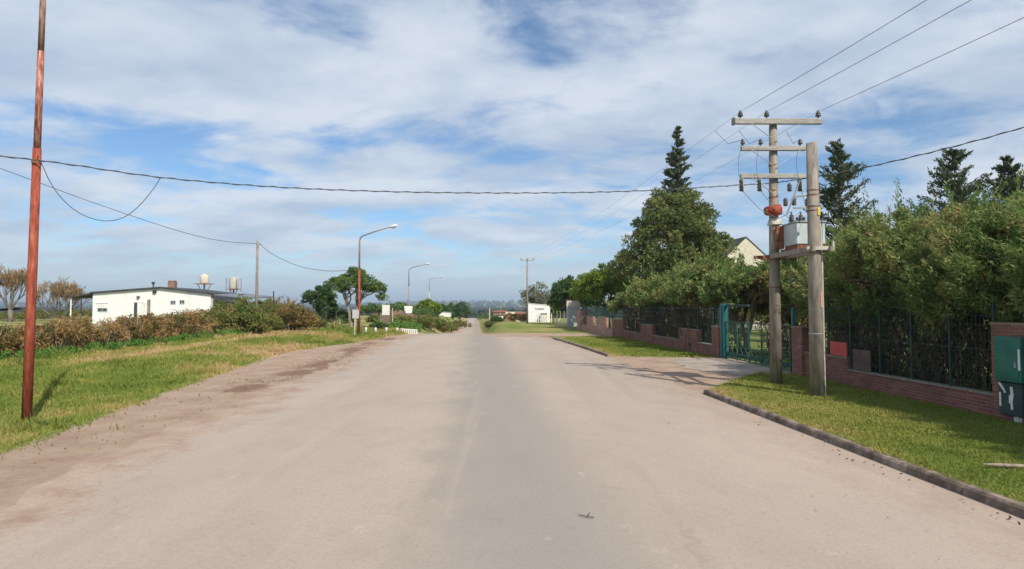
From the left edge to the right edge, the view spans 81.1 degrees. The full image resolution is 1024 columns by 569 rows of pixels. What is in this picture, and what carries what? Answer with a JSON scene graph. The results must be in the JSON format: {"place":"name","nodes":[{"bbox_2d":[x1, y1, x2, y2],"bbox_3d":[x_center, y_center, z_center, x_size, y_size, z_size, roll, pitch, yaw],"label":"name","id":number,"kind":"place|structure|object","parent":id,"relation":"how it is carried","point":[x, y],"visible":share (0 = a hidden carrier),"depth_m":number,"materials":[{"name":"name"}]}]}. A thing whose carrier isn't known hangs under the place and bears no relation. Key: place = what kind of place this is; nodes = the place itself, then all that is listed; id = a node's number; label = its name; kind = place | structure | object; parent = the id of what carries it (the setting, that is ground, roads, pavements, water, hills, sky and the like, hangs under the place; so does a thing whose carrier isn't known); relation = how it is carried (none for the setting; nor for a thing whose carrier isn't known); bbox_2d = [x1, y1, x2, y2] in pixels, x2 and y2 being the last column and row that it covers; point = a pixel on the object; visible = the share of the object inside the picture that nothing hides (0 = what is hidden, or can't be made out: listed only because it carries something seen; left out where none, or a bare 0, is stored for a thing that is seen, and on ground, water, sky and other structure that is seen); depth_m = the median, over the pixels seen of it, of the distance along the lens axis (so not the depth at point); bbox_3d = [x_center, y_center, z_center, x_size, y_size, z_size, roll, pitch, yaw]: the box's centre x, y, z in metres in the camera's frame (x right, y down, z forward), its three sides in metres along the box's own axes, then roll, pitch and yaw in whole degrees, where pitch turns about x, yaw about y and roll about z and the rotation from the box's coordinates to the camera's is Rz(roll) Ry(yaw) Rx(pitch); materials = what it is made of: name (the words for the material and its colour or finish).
{"place":"outdoors","nodes":[
{"label":"outdoors","id":0,"kind":"place"},
{"bbox_2d":[391,310,405,315],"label":"brick wall","id":1,"kind":"structure","parent":0,"point":[400,312],"depth_m":81.92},
{"bbox_2d":[0,318,1023,568],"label":"road","id":2,"kind":"structure","parent":0,"point":[468,448],"depth_m":8.08,"materials":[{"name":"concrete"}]},
{"bbox_2d":[0,302,1023,510],"bbox_3d":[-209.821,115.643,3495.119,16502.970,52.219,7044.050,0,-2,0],"label":"ground","id":3,"kind":"structure","parent":0,"point":[34,468],"depth_m":15.59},
{"bbox_2d":[0,311,24,320],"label":"field bush","id":4,"kind":"object","parent":3,"relation":"on","point":[18,316],"visible":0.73,"depth_m":91.23,"materials":[{"name":"green plant"}]},
{"bbox_2d":[0,263,26,321],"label":"bare tree","id":5,"kind":"object","parent":3,"relation":"on","point":[12,280],"visible":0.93,"depth_m":81.52,"materials":[{"name":"brown plant"}]},
{"bbox_2d":[0,419,51,429],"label":"weed tuft","id":6,"kind":"object","parent":3,"relation":"on","point":[39,422],"visible":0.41,"depth_m":12.29,"materials":[{"name":"green plant"}]},
{"bbox_2d":[0,307,64,318],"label":"long shed","id":7,"kind":"structure","parent":3,"relation":"on","point":[17,308],"depth_m":111.68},
{"bbox_2d":[21,0,45,422],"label":"red pole","id":8,"kind":"object","parent":3,"relation":"on","point":[29,341],"visible":0.89,"depth_m":12.66,"materials":[{"name":"paint"}]},
{"bbox_2d":[21,308,56,319],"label":"field bush","id":9,"kind":"object","parent":3,"relation":"on","point":[41,314],"visible":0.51,"depth_m":95.00,"materials":[{"name":"green plant"}]},
{"bbox_2d":[36,276,91,320],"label":"bare tree","id":10,"kind":"object","parent":3,"relation":"on","point":[66,292],"visible":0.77,"depth_m":79.20,"materials":[{"name":"brown plant"}]},
{"bbox_2d":[56,308,91,319],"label":"field bush","id":11,"kind":"object","parent":3,"relation":"on","point":[74,312],"visible":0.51,"depth_m":88.67,"materials":[{"name":"green plant"}]},
{"bbox_2d":[0,307,221,356],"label":"dry hedge","id":12,"kind":"object","parent":3,"relation":"on","point":[78,333],"visible":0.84,"depth_m":31.48,"materials":[{"name":"brown plant"}]},
{"bbox_2d":[0,327,265,359],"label":"weeds","id":13,"kind":"object","parent":3,"relation":"on","point":[109,345],"visible":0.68,"depth_m":31.10,"materials":[{"name":"green plant"}]},
{"bbox_2d":[69,281,272,326],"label":"white house","id":14,"kind":"structure","parent":3,"relation":"on","point":[108,304],"depth_m":63.97,"materials":[{"name":"paint"}]},
{"bbox_2d":[134,302,143,323],"bbox_3d":[-39.817,3.186,63.889,1.082,2.539,0.137,0,-2,0],"label":"door","id":15,"kind":"structure","parent":14,"relation":"in","point":[138,306],"depth_m":63.86,"materials":[{"name":"white paint"}]},
{"bbox_2d":[194,274,210,288],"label":"water tank","id":16,"kind":"object","parent":3,"relation":"on","point":[204,279],"visible":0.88,"depth_m":75.67,"materials":[{"name":"metal"}]},
{"bbox_2d":[198,306,239,332],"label":"bush","id":17,"kind":"object","parent":3,"relation":"on","point":[224,317],"visible":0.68,"depth_m":45.07,"materials":[{"name":"green plant"}]},
{"bbox_2d":[226,277,240,292],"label":"water tank","id":18,"kind":"object","parent":3,"relation":"on","point":[233,283],"visible":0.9,"depth_m":73.56,"materials":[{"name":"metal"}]},
{"bbox_2d":[209,293,263,328],"bbox_3d":[-22.298,2.312,48.438,4.955,3.357,4.034,0,-2,0],"label":"bush","id":19,"kind":"object","parent":3,"relation":"on","point":[243,304],"visible":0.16,"depth_m":47.93,"materials":[{"name":"green plant"}]},
{"bbox_2d":[255,241,259,311],"bbox_3d":[-21.925,0.139,51.527,0.360,7.824,0.280,0,-2,0],"label":"concrete post","id":20,"kind":"object","parent":3,"relation":"on","point":[257,268],"visible":0.75,"depth_m":51.48,"materials":[{"name":"concrete"}]},
{"bbox_2d":[0,168,256,243],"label":"overhead cable","id":21,"kind":"object","parent":20,"relation":"attached to","point":[122,212],"visible":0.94,"depth_m":45.48,"materials":[{"name":"rubber"}]},
{"bbox_2d":[231,304,284,332],"bbox_3d":[-19.967,2.708,46.896,4.935,2.474,3.872,0,-2,0],"label":"bush","id":22,"kind":"object","parent":3,"relation":"on","point":[248,317],"visible":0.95,"depth_m":45.93,"materials":[{"name":"green plant"}]},
{"bbox_2d":[250,296,306,329],"bbox_3d":[-21.534,2.506,54.056,6.959,3.307,4.806,0,-2,0],"label":"bush","id":23,"kind":"object","parent":3,"relation":"on","point":[261,304],"visible":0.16,"depth_m":53.20,"materials":[{"name":"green plant"}]},
{"bbox_2d":[268,296,296,305],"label":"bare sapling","id":24,"kind":"object","parent":3,"relation":"on","point":[275,303],"visible":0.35,"depth_m":65.80,"materials":[{"name":"brown plant"}]},
{"bbox_2d":[266,304,321,330],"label":"bush","id":25,"kind":"object","parent":3,"relation":"on","point":[305,318],"visible":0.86,"depth_m":51.23,"materials":[{"name":"brown plant"}]},
{"bbox_2d":[284,315,327,327],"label":"bush","id":26,"kind":"object","parent":3,"relation":"on","point":[322,323],"visible":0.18,"depth_m":56.61,"materials":[{"name":"green plant"}]},
{"bbox_2d":[300,284,339,317],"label":"round tree","id":27,"kind":"object","parent":3,"relation":"on","point":[322,297],"visible":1,"depth_m":58.46,"materials":[{"name":"green plant"}]},
{"bbox_2d":[314,308,360,325],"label":"dark bush","id":28,"kind":"object","parent":3,"relation":"on","point":[342,314],"visible":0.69,"depth_m":62.52,"materials":[{"name":"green plant"}]},
{"bbox_2d":[352,310,358,334],"bbox_3d":[-12.668,3.107,48.459,0.526,2.142,0.125,0,-2,0],"label":"grey sign","id":29,"kind":"object","parent":3,"relation":"on","point":[355,314],"visible":0.88,"depth_m":48.42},
{"bbox_2d":[322,265,389,326],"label":"spreading tree","id":30,"kind":"object","parent":3,"relation":"on","point":[351,276],"visible":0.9,"depth_m":61.43,"materials":[{"name":"green plant"}]},
{"bbox_2d":[360,303,382,313],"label":"tree","id":31,"kind":"object","parent":3,"relation":"on","point":[372,307],"visible":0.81,"depth_m":148.66,"materials":[{"name":"green plant"}]},
{"bbox_2d":[365,313,379,321],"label":"roadside bush","id":32,"kind":"object","parent":3,"relation":"on","point":[371,318],"visible":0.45,"depth_m":78.25,"materials":[{"name":"green plant"}]},
{"bbox_2d":[357,224,397,333],"bbox_3d":[-11.105,-0.291,49.314,3.852,9.200,0.260,-1,-2,23],"label":"street lamp","id":33,"kind":"object","parent":3,"relation":"on","point":[393,227],"visible":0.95,"depth_m":49.90,"materials":[{"name":"metal"}]},
{"bbox_2d":[368,322,388,328],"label":"weed clump","id":34,"kind":"object","parent":3,"relation":"on","point":[379,325],"visible":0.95,"depth_m":59.53,"materials":[{"name":"green plant"}]},
{"bbox_2d":[380,305,389,326],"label":"white cabinet","id":35,"kind":"object","parent":3,"relation":"on","point":[385,317],"visible":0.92,"depth_m":65.63,"materials":[{"name":"paint"}]},
{"bbox_2d":[376,302,407,313],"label":"tree","id":36,"kind":"object","parent":3,"relation":"on","point":[396,304],"visible":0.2,"depth_m":148.97,"materials":[{"name":"green plant"}]},
{"bbox_2d":[376,319,421,332],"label":"ground cover","id":37,"kind":"object","parent":3,"relation":"on","point":[406,324],"visible":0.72,"depth_m":65.71,"materials":[{"name":"green plant"}]},
{"bbox_2d":[394,314,411,322],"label":"roadside bush","id":38,"kind":"object","parent":3,"relation":"on","point":[402,318],"visible":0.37,"depth_m":78.21,"materials":[{"name":"green plant"}]},
{"bbox_2d":[393,304,415,311],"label":"tree","id":39,"kind":"object","parent":3,"relation":"on","point":[398,307],"visible":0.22,"depth_m":138.51,"materials":[{"name":"green plant"}]},
{"bbox_2d":[404,306,439,317],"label":"roadside bush","id":40,"kind":"object","parent":3,"relation":"on","point":[420,311],"visible":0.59,"depth_m":109.00,"materials":[{"name":"green plant"}]},
{"bbox_2d":[402,312,444,328],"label":"roadside bush","id":41,"kind":"object","parent":3,"relation":"on","point":[427,320],"visible":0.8,"depth_m":77.08,"materials":[{"name":"green plant"}]},
{"bbox_2d":[415,298,442,312],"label":"tree","id":42,"kind":"object","parent":3,"relation":"on","point":[435,306],"visible":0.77,"depth_m":126.60,"materials":[{"name":"green plant"}]},
{"bbox_2d":[422,317,452,331],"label":"roadside bush","id":43,"kind":"object","parent":3,"relation":"on","point":[447,326],"visible":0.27,"depth_m":83.20,"materials":[{"name":"green plant"}]},
{"bbox_2d":[436,324,458,332],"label":"roadside bush","id":44,"kind":"object","parent":3,"relation":"on","point":[455,328],"visible":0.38,"depth_m":97.19,"materials":[{"name":"green plant"}]},
{"bbox_2d":[0,300,896,317],"bbox_3d":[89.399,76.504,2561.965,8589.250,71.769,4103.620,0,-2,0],"label":"wood","id":45,"kind":"object","parent":3,"relation":"on","point":[476,310],"visible":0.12,"depth_m":2509.91,"materials":[{"name":"green plant"}]},
{"bbox_2d":[444,318,472,327],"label":"roadside bush","id":46,"kind":"object","parent":3,"relation":"on","point":[460,323],"visible":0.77,"depth_m":138.99,"materials":[{"name":"green plant"}]},
{"bbox_2d":[450,302,471,320],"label":"tree","id":47,"kind":"object","parent":3,"relation":"on","point":[461,307],"visible":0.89,"depth_m":178.84,"materials":[{"name":"green plant"}]},
{"bbox_2d":[484,321,498,327],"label":"roadside bush","id":48,"kind":"object","parent":3,"relation":"on","point":[487,324],"visible":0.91,"depth_m":87.46,"materials":[{"name":"green plant"}]},
{"bbox_2d":[489,315,504,321],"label":"roadside bush","id":49,"kind":"object","parent":3,"relation":"on","point":[497,318],"visible":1,"depth_m":96.44,"materials":[{"name":"green plant"}]},
{"bbox_2d":[492,310,506,320],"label":"house","id":50,"kind":"structure","parent":3,"relation":"on","point":[496,312],"depth_m":149.85,"materials":[{"name":"brick"}]},
{"bbox_2d":[0,324,1023,503],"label":"grass","id":51,"kind":"structure","parent":3,"relation":"on","point":[193,358],"depth_m":15.82,"materials":[{"name":"plant"}]},
{"bbox_2d":[508,313,525,321],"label":"roadside bush","id":52,"kind":"object","parent":3,"relation":"on","point":[521,317],"visible":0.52,"depth_m":104.12,"materials":[{"name":"green plant"}]},
{"bbox_2d":[520,258,533,323],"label":"pole","id":53,"kind":"object","parent":3,"relation":"on","point":[527,260],"visible":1,"depth_m":82.94,"materials":[{"name":"concrete"}]},
{"bbox_2d":[38,338,1019,524],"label":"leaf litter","id":54,"kind":"object","parent":3,"relation":"on","point":[403,338],"visible":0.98,"depth_m":19.93,"materials":[{"name":"plant"}]},
{"bbox_2d":[518,281,550,307],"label":"grey tree","id":55,"kind":"object","parent":3,"relation":"on","point":[534,298],"visible":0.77,"depth_m":99.33,"materials":[{"name":"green plant"}]},
{"bbox_2d":[528,303,549,321],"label":"white building","id":56,"kind":"structure","parent":3,"relation":"on","point":[539,309],"depth_m":89.91,"materials":[{"name":"paint"}]},
{"bbox_2d":[529,314,551,321],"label":"picket fence","id":57,"kind":"object","parent":3,"relation":"on","point":[542,315],"visible":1,"depth_m":87.85,"materials":[{"name":"white paint"}]},
{"bbox_2d":[545,300,565,317],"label":"dark tree","id":58,"kind":"object","parent":3,"relation":"on","point":[554,309],"visible":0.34,"depth_m":91.04,"materials":[{"name":"green plant"}]},
{"bbox_2d":[546,274,592,309],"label":"dark tree","id":59,"kind":"object","parent":3,"relation":"on","point":[560,290],"visible":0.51,"depth_m":76.94,"materials":[{"name":"green plant"}]},
{"bbox_2d":[566,300,586,325],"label":"gate pillar","id":60,"kind":"structure","parent":3,"relation":"on","point":[572,306],"depth_m":71.58,"materials":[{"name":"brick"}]},
{"bbox_2d":[574,270,607,321],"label":"dark tree","id":61,"kind":"object","parent":3,"relation":"on","point":[592,302],"visible":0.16,"depth_m":69.26,"materials":[{"name":"green plant"}]},
{"bbox_2d":[569,260,634,327],"bbox_3d":[10.061,1.197,64.058,8.098,7.414,6.630,0,-2,0],"label":"bright tree","id":62,"kind":"object","parent":3,"relation":"on","point":[598,282],"visible":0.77,"depth_m":62.88,"materials":[{"name":"green plant"}]},
{"bbox_2d":[586,303,618,325],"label":"twiggy bush","id":63,"kind":"object","parent":3,"relation":"on","point":[596,310],"visible":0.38,"depth_m":63.48,"materials":[{"name":"green plant"}]},
{"bbox_2d":[603,276,651,331],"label":"tree","id":64,"kind":"object","parent":3,"relation":"on","point":[614,305],"visible":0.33,"depth_m":45.07,"materials":[{"name":"green plant"}]},
{"bbox_2d":[577,306,719,356],"bbox_3d":[8.522,2.910,44.837,1.136,2.520,34.983,0,-2,-4],"label":"brick fence","id":65,"kind":"object","parent":3,"relation":"on","point":[586,322],"visible":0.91,"depth_m":37.23,"materials":[{"name":"brick"}]},
{"bbox_2d":[623,270,687,336],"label":"tree","id":66,"kind":"object","parent":3,"relation":"on","point":[634,294],"visible":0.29,"depth_m":39.89,"materials":[{"name":"green plant"}]},
{"bbox_2d":[608,184,739,283],"bbox_3d":[14.399,-2.195,52.958,11.539,13.336,8.955,0,-2,0],"label":"olive tree","id":67,"kind":"object","parent":3,"relation":"on","point":[673,228],"visible":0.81,"depth_m":51.51,"materials":[{"name":"green plant"}]},
{"bbox_2d":[661,125,702,248],"bbox_3d":[15.375,-5.289,55.944,4.730,19.689,5.255,-1,-2,34],"label":"spire conifer","id":68,"kind":"object","parent":3,"relation":"on","point":[675,173],"visible":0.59,"depth_m":56.04,"materials":[{"name":"green plant"}]},
{"bbox_2d":[635,255,729,336],"bbox_3d":[10.349,1.023,36.016,5.595,5.503,5.682,0,-2,0],"label":"tree","id":69,"kind":"object","parent":3,"relation":"on","point":[653,296],"visible":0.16,"depth_m":36.40,"materials":[{"name":"green plant"}]},
{"bbox_2d":[654,246,749,351],"bbox_3d":[10.458,0.762,32.301,5.266,5.811,4.851,0,-2,0],"label":"tree","id":70,"kind":"object","parent":3,"relation":"on","point":[684,288],"visible":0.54,"depth_m":31.43,"materials":[{"name":"green plant"}]},
{"bbox_2d":[695,249,794,354],"bbox_3d":[11.137,0.909,29.249,4.176,5.299,5.139,0,-2,0],"label":"tree","id":71,"kind":"object","parent":3,"relation":"on","point":[729,287],"visible":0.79,"depth_m":28.48,"materials":[{"name":"green plant"}]},
{"bbox_2d":[741,304,800,333],"bbox_3d":[22.993,2.519,52.108,5.376,3.743,5.318,1,-2,-29],"label":"garden bush","id":72,"kind":"object","parent":3,"relation":"on","point":[757,318],"visible":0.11,"depth_m":51.45,"materials":[{"name":"green plant"}]},
{"bbox_2d":[731,110,822,383],"bbox_3d":[8.196,-1.076,18.417,2.762,8.619,0.602,0,-2,0],"label":"utility pole","id":73,"kind":"object","parent":3,"relation":"on","point":[776,237],"visible":0.99,"depth_m":18.42,"materials":[{"name":"concrete"}]},
{"bbox_2d":[0,155,770,193],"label":"overhead cable","id":74,"kind":"object","parent":73,"relation":"attached to","point":[353,190],"visible":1,"depth_m":15.30,"materials":[{"name":"rubber"}]},
{"bbox_2d":[42,164,160,220],"bbox_3d":[-9.076,-1.966,13.293,2.188,1.118,0.049,1,-2,-36],"label":"loop cable","id":75,"kind":"object","parent":74,"relation":"hanging from","point":[92,218],"visible":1,"depth_m":13.20,"materials":[{"name":"rubber"}]},
{"bbox_2d":[524,0,925,257],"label":"power line","id":76,"kind":"object","parent":73,"relation":"attached to","point":[791,81],"visible":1,"depth_m":15.78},
{"bbox_2d":[528,0,970,258],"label":"power line","id":77,"kind":"object","parent":73,"relation":"attached to","point":[828,78],"visible":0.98,"depth_m":15.63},
{"bbox_2d":[715,131,790,218],"bbox_3d":[7.229,-3.588,18.756,1.016,3.268,2.555,2,-3,-39],"label":"jumper wire","id":78,"kind":"object","parent":73,"relation":"attached to","point":[741,178],"visible":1,"depth_m":18.34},
{"bbox_2d":[739,131,799,217],"bbox_3d":[7.747,-3.585,18.845,0.964,3.268,2.257,1,-2,-29],"label":"jumper wire","id":79,"kind":"object","parent":73,"relation":"attached to","point":[759,178],"visible":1,"depth_m":18.34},
{"bbox_2d":[538,17,1023,257],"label":"power line","id":80,"kind":"object","parent":73,"relation":"attached to","point":[881,83],"visible":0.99,"depth_m":15.52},
{"bbox_2d":[771,127,1023,183],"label":"overhead cable","id":81,"kind":"object","parent":73,"relation":"attached to","point":[908,157],"visible":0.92,"depth_m":14.73,"materials":[{"name":"rubber"}]},
{"bbox_2d":[550,336,1023,518],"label":"kerb","id":82,"kind":"structure","parent":3,"relation":"on","point":[1000,502],"depth_m":9.36,"materials":[{"name":"concrete"}]},
{"bbox_2d":[743,248,834,356],"bbox_3d":[13.877,0.503,28.834,5.269,6.084,5.122,0,-2,0],"label":"oleander shrub","id":83,"kind":"object","parent":3,"relation":"on","point":[787,305],"visible":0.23,"depth_m":28.32,"materials":[{"name":"green plant"}]},
{"bbox_2d":[806,142,825,395],"bbox_3d":[8.094,-0.324,15.952,0.404,6.945,0.380,0,-2,0],"label":"support pole","id":84,"kind":"object","parent":3,"relation":"on","point":[817,374],"visible":0.93,"depth_m":15.83,"materials":[{"name":"concrete"}]},
{"bbox_2d":[754,241,834,259],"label":"transformer platform","id":85,"kind":"structure","parent":84,"relation":"attached to","point":[792,253],"depth_m":17.03,"materials":[{"name":"concrete"}]},
{"bbox_2d":[782,212,826,248],"bbox_3d":[8.705,-1.637,17.848,0.900,1.120,0.910,0,-2,0],"label":"transformer","id":86,"kind":"object","parent":85,"relation":"on","point":[795,233],"visible":0.65,"depth_m":17.50,"materials":[{"name":"paint"}]},
{"bbox_2d":[783,180,822,214],"bbox_3d":[8.226,-2.449,16.967,1.065,0.964,0.395,0,-2,0],"label":"arrester bracket","id":87,"kind":"object","parent":84,"relation":"attached to","point":[793,199],"visible":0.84,"depth_m":16.95,"materials":[{"name":"metal"}]},
{"bbox_2d":[799,138,881,260],"bbox_3d":[20.500,-2.603,35.899,6.060,12.690,5.809,0,-2,0],"label":"conifer","id":88,"kind":"object","parent":3,"relation":"on","point":[830,198],"visible":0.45,"depth_m":35.97,"materials":[{"name":"green plant"}]},
{"bbox_2d":[782,224,904,363],"bbox_3d":[13.901,0.370,24.517,4.629,6.040,5.252,0,-2,0],"label":"oleander shrub","id":89,"kind":"object","parent":3,"relation":"on","point":[801,284],"visible":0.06,"depth_m":25.15,"materials":[{"name":"green plant"}]},
{"bbox_2d":[832,314,859,351],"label":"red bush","id":90,"kind":"object","parent":3,"relation":"on","point":[845,336],"visible":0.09,"depth_m":20.94,"materials":[{"name":"green plant"}]},
{"bbox_2d":[792,204,932,376],"bbox_3d":[11.881,0.339,20.020,4.088,5.796,4.715,0,-2,0],"label":"oleander shrub","id":91,"kind":"object","parent":3,"relation":"on","point":[840,295],"visible":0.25,"depth_m":19.39,"materials":[{"name":"green plant"}]},
{"bbox_2d":[791,303,1023,423],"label":"brick fence","id":92,"kind":"object","parent":3,"relation":"on","point":[842,366],"visible":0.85,"depth_m":15.53,"materials":[{"name":"brick"}]},
{"bbox_2d":[994,336,1023,422],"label":"meter cabinet","id":93,"kind":"object","parent":92,"relation":"attached to","point":[1009,359],"visible":0.9,"depth_m":12.18,"materials":[{"name":"metal"}]},
{"bbox_2d":[823,178,1016,390],"bbox_3d":[11.662,0.016,17.212,5.034,6.232,5.024,0,-2,0],"label":"oleander shrub","id":94,"kind":"object","parent":3,"relation":"on","point":[869,246],"visible":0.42,"depth_m":16.89,"materials":[{"name":"green plant"}]},
{"bbox_2d":[894,147,993,342],"bbox_3d":[28.338,-2.517,38.082,8.253,12.670,8.362,0,-2,0],"label":"conifer","id":95,"kind":"object","parent":3,"relation":"on","point":[960,189],"visible":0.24,"depth_m":38.08,"materials":[{"name":"green plant"}]},
{"bbox_2d":[884,186,1023,391],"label":"oleander shrub","id":96,"kind":"object","parent":3,"relation":"on","point":[967,283],"visible":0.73,"depth_m":14.33,"materials":[{"name":"green plant"}]},
{"bbox_2d":[887,168,1023,386],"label":"oleander shrub","id":97,"kind":"object","parent":3,"relation":"on","point":[973,199],"visible":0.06,"depth_m":18.95,"materials":[{"name":"green plant"}]},
{"bbox_2d":[977,189,1023,227],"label":"oleander shrub","id":98,"kind":"object","parent":3,"relation":"on","point":[1018,195],"visible":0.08,"depth_m":15.11,"materials":[{"name":"green plant"}]},
{"bbox_2d":[979,192,1023,322],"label":"oleander shrub","id":99,"kind":"object","parent":3,"relation":"on","point":[1018,266],"visible":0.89,"depth_m":12.36,"materials":[{"name":"green plant"}]},
{"bbox_2d":[981,154,1023,209],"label":"conifer","id":100,"kind":"object","parent":3,"relation":"on","point":[1006,169],"visible":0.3,"depth_m":36.98,"materials":[{"name":"green plant"}]},
{"bbox_2d":[983,463,1023,467],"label":"dry branch","id":101,"kind":"object","parent":3,"relation":"on","point":[1005,465],"visible":1,"depth_m":8.72,"materials":[{"name":"beige plant"}]},
{"bbox_2d":[0,0,1023,303],"label":"sky","id":102,"kind":"structure","parent":0,"point":[475,96],"materials":[{"name":"blue"}]},
{"bbox_2d":[668,358,789,374],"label":"driveway","id":103,"kind":"structure","parent":0,"point":[733,366],"depth_m":23.71,"materials":[{"name":"concrete"}]},
{"bbox_2d":[720,304,795,371],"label":"gate","id":104,"kind":"structure","parent":103,"relation":"on","point":[725,353],"depth_m":24.79,"materials":[{"name":"metal"}]},
{"bbox_2d":[693,237,769,329],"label":"gabled house","id":105,"kind":"structure","parent":0,"point":[749,248],"depth_m":62.15,"materials":[{"name":"beige paint"}]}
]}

